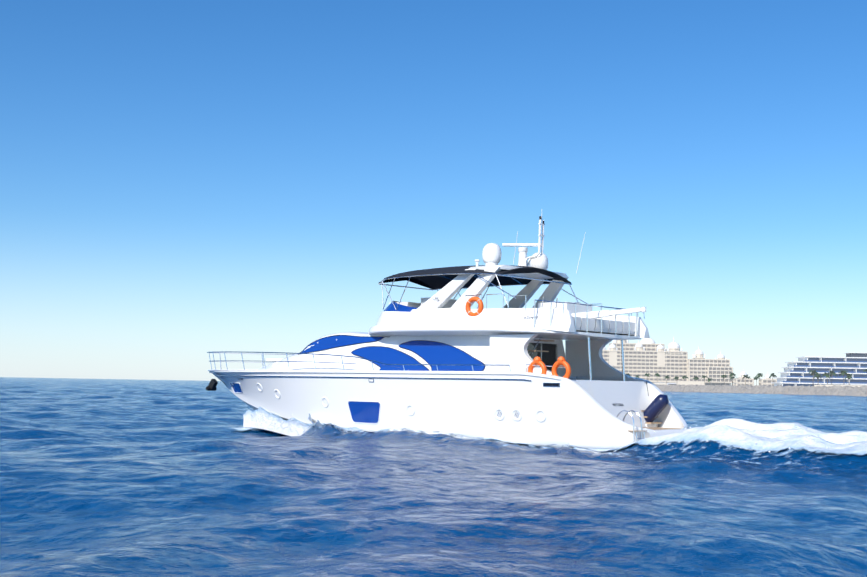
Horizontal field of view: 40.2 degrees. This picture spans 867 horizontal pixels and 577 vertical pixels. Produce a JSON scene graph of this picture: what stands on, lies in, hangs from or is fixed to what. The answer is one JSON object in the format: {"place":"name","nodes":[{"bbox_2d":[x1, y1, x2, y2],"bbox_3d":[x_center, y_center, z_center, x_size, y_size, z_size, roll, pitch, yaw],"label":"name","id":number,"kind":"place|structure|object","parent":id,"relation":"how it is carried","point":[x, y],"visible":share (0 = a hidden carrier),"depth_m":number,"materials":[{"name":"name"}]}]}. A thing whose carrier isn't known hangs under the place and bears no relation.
{"place":"outdoors","nodes":[
{"label":"outdoors","id":0,"kind":"place"},
{"bbox_2d":[0,377,866,576],"bbox_3d":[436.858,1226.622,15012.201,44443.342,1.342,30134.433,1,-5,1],"label":"sea","id":1,"kind":"structure","parent":0,"point":[130,478],"depth_m":20.01,"materials":[{"name":"blue liquid"}]},
{"bbox_2d":[205,216,687,452],"bbox_3d":[-1.282,1.972,46.118,23.730,9.110,9.156,-3,-6,41],"label":"yacht","id":2,"kind":"object","parent":1,"relation":"on","point":[511,371],"visible":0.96,"depth_m":41.57,"materials":[{"name":"white plastic"}]},
{"bbox_2d":[225,418,866,481],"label":"wake","id":3,"kind":"object","parent":1,"relation":"on","point":[739,433],"depth_m":33.88,"materials":[{"name":"white liquid"}]},
{"bbox_2d":[0,0,866,385],"label":"sky","id":4,"kind":"structure","parent":0,"point":[181,181],"materials":[{"name":"blue"}]},
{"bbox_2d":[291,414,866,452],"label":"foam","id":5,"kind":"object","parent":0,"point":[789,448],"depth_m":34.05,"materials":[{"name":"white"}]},
{"bbox_2d":[653,381,866,386],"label":"promenade walls","id":6,"kind":"structure","parent":0,"point":[689,383],"depth_m":1067.62,"materials":[{"name":"stone"}]},
{"bbox_3d":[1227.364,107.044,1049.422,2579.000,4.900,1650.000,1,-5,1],"label":"shore ground","id":7,"kind":"structure","parent":0,"visible":0},
{"bbox_2d":[602,338,732,385],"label":"palace hotel","id":8,"kind":"structure","parent":7,"relation":"on","point":[643,357],"depth_m":1184.17,"materials":[{"name":"stone"}]},
{"bbox_2d":[626,369,866,384],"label":"palm trees","id":9,"kind":"object","parent":7,"relation":"on","point":[813,373],"visible":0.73,"depth_m":953.15,"materials":[{"name":"green plant"}]},
{"bbox_2d":[733,370,776,385],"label":"pavilion domes","id":10,"kind":"structure","parent":7,"relation":"on","point":[766,381],"depth_m":998.92,"materials":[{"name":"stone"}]},
{"bbox_2d":[655,384,866,395],"bbox_3d":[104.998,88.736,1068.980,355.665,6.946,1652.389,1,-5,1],"label":"breakwater rock","id":11,"kind":"object","parent":7,"relation":"on","point":[820,390],"visible":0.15,"depth_m":668.50,"materials":[{"name":"grey stone"}]},
{"bbox_2d":[771,352,866,386],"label":"stepped hotel","id":12,"kind":"structure","parent":7,"relation":"on","point":[796,373],"depth_m":794.66,"materials":[{"name":"white"}]}
]}

